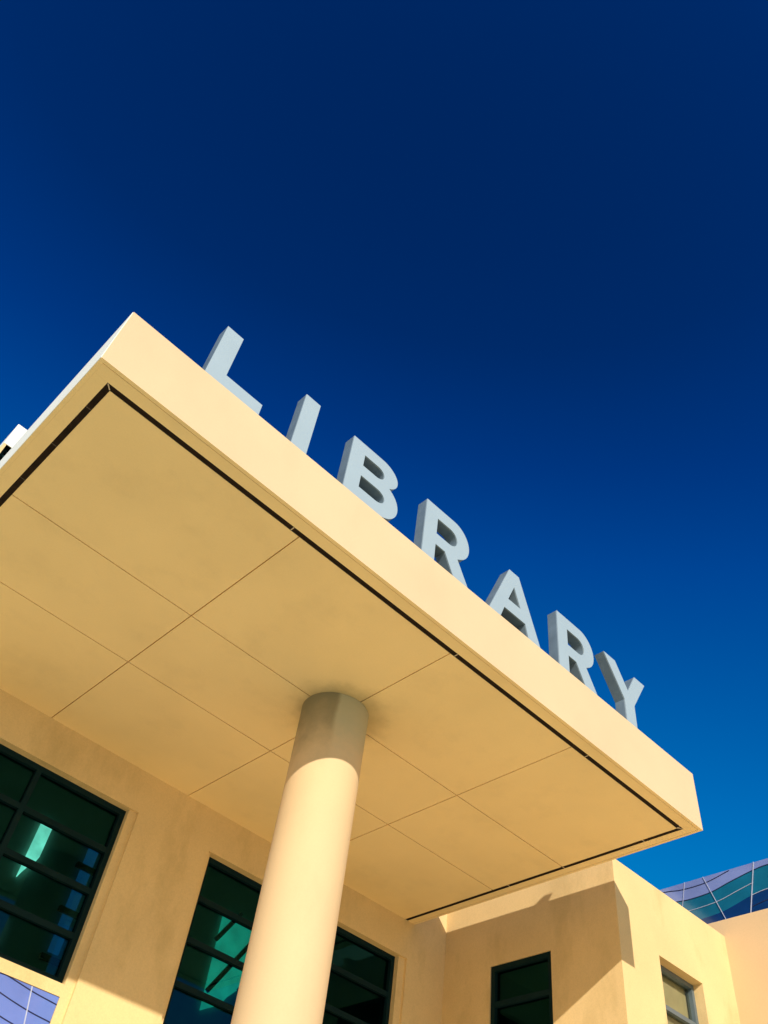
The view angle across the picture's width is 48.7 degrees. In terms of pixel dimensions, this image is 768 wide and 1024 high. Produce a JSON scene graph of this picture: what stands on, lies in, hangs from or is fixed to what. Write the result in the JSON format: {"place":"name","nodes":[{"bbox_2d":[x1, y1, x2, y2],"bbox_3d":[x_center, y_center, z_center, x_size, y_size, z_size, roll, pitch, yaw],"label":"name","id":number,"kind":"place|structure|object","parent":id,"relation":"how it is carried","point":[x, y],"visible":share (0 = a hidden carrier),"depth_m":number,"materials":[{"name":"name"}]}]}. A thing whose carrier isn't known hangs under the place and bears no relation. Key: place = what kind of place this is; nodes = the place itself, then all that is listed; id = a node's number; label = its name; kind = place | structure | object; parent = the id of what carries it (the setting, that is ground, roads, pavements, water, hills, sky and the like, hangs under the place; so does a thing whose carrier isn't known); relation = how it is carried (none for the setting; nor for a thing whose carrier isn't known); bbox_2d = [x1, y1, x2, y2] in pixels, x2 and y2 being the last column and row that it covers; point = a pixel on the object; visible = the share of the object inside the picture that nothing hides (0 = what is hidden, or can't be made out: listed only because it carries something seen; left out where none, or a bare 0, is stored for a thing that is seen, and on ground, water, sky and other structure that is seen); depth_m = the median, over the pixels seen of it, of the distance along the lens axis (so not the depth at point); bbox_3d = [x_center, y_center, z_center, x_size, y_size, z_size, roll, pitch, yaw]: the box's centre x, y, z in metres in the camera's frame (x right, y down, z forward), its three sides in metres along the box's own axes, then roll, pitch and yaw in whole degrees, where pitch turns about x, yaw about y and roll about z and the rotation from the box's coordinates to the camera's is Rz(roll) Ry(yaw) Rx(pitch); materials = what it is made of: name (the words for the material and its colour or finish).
{"place":"outdoors","nodes":[
{"label":"outdoors","id":0,"kind":"place"},
{"bbox_2d":[0,312,740,1023],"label":"library building","id":1,"kind":"structure","parent":0,"point":[290,732],"depth_m":7.34,"materials":[{"name":"beige paint"}]},
{"bbox_2d":[0,449,8,460],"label":"window","id":2,"kind":"structure","parent":1,"relation":"in","point":[4,451],"depth_m":9.14,"materials":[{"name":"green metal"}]},
{"bbox_2d":[0,744,125,982],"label":"window","id":3,"kind":"structure","parent":1,"relation":"in","point":[58,837],"depth_m":7.39,"materials":[{"name":"glass"}]},
{"bbox_2d":[163,857,261,1023],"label":"window","id":4,"kind":"structure","parent":1,"relation":"in","point":[209,973],"depth_m":8.09,"materials":[{"name":"glass"}]},
{"bbox_2d":[202,326,261,414],"bbox_3d":[-1.091,-1.028,6.348,0.493,0.682,0.110,40,-55,-23],"label":"sign letter","id":5,"kind":"object","parent":1,"relation":"attached to","point":[221,356],"visible":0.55,"depth_m":6.20,"materials":[{"name":"grey paint"}]},
{"bbox_2d":[286,394,320,453],"bbox_3d":[-0.641,-0.654,6.601,0.151,0.682,0.110,40,-55,-23],"label":"sign letter","id":6,"kind":"object","parent":1,"relation":"attached to","point":[302,425],"visible":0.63,"depth_m":6.58,"materials":[{"name":"grey paint"}]},
{"bbox_2d":[322,926,394,1023],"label":"window","id":7,"kind":"structure","parent":1,"relation":"in","point":[359,990],"depth_m":9.09,"materials":[{"name":"glass"}]},
{"bbox_2d":[337,436,397,521],"bbox_3d":[-0.118,-0.219,6.896,0.569,0.682,0.110,40,-55,-23],"label":"sign letter","id":8,"kind":"object","parent":1,"relation":"attached to","point":[366,475],"visible":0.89,"depth_m":6.86,"materials":[{"name":"grey paint"}]},
{"bbox_2d":[414,499,468,586],"bbox_3d":[0.500,0.295,7.244,0.563,0.682,0.110,40,-55,-23],"label":"sign letter","id":9,"kind":"object","parent":1,"relation":"attached to","point":[450,553],"visible":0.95,"depth_m":7.20,"materials":[{"name":"grey paint"}]},
{"bbox_2d":[485,569,539,646],"bbox_3d":[1.133,0.822,7.600,0.689,0.682,0.110,40,-55,-23],"label":"sign letter","id":10,"kind":"object","parent":1,"relation":"attached to","point":[506,599],"visible":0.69,"depth_m":7.51,"materials":[{"name":"grey paint"}]},
{"bbox_2d":[490,951,552,1023],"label":"window","id":11,"kind":"structure","parent":1,"relation":"in","point":[521,989],"depth_m":9.00,"materials":[{"name":"glass"}]},
{"bbox_2d":[547,610,596,694],"bbox_3d":[1.765,1.347,7.956,0.563,0.682,0.110,40,-55,-23],"label":"sign letter","id":12,"kind":"object","parent":1,"relation":"attached to","point":[576,660],"visible":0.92,"depth_m":7.90,"materials":[{"name":"grey paint"}]},
{"bbox_2d":[594,651,643,727],"bbox_3d":[2.332,1.819,8.275,0.685,0.682,0.110,40,-55,-23],"label":"sign letter","id":13,"kind":"object","parent":1,"relation":"attached to","point":[626,694],"visible":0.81,"depth_m":8.29,"materials":[{"name":"grey paint"}]},
{"bbox_2d":[660,965,698,1023],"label":"window frame","id":14,"kind":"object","parent":1,"relation":"in","point":[689,989],"depth_m":9.02,"materials":[{"name":"metal"}]},
{"bbox_2d":[0,0,767,889],"label":"sky","id":15,"kind":"structure","parent":0,"point":[515,252],"materials":[{"name":"blue"}]},
{"bbox_2d":[660,858,767,923],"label":"glass building","id":16,"kind":"structure","parent":0,"point":[730,893],"depth_m":10.52,"materials":[{"name":"blue glass"}]},
{"label":"ground","id":17,"kind":"structure","parent":0,"visible":0},
{"bbox_2d":[708,908,767,1023],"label":"tall wall","id":18,"kind":"structure","parent":17,"relation":"on","point":[746,938],"depth_m":9.64,"materials":[{"name":"paint"}]}
]}

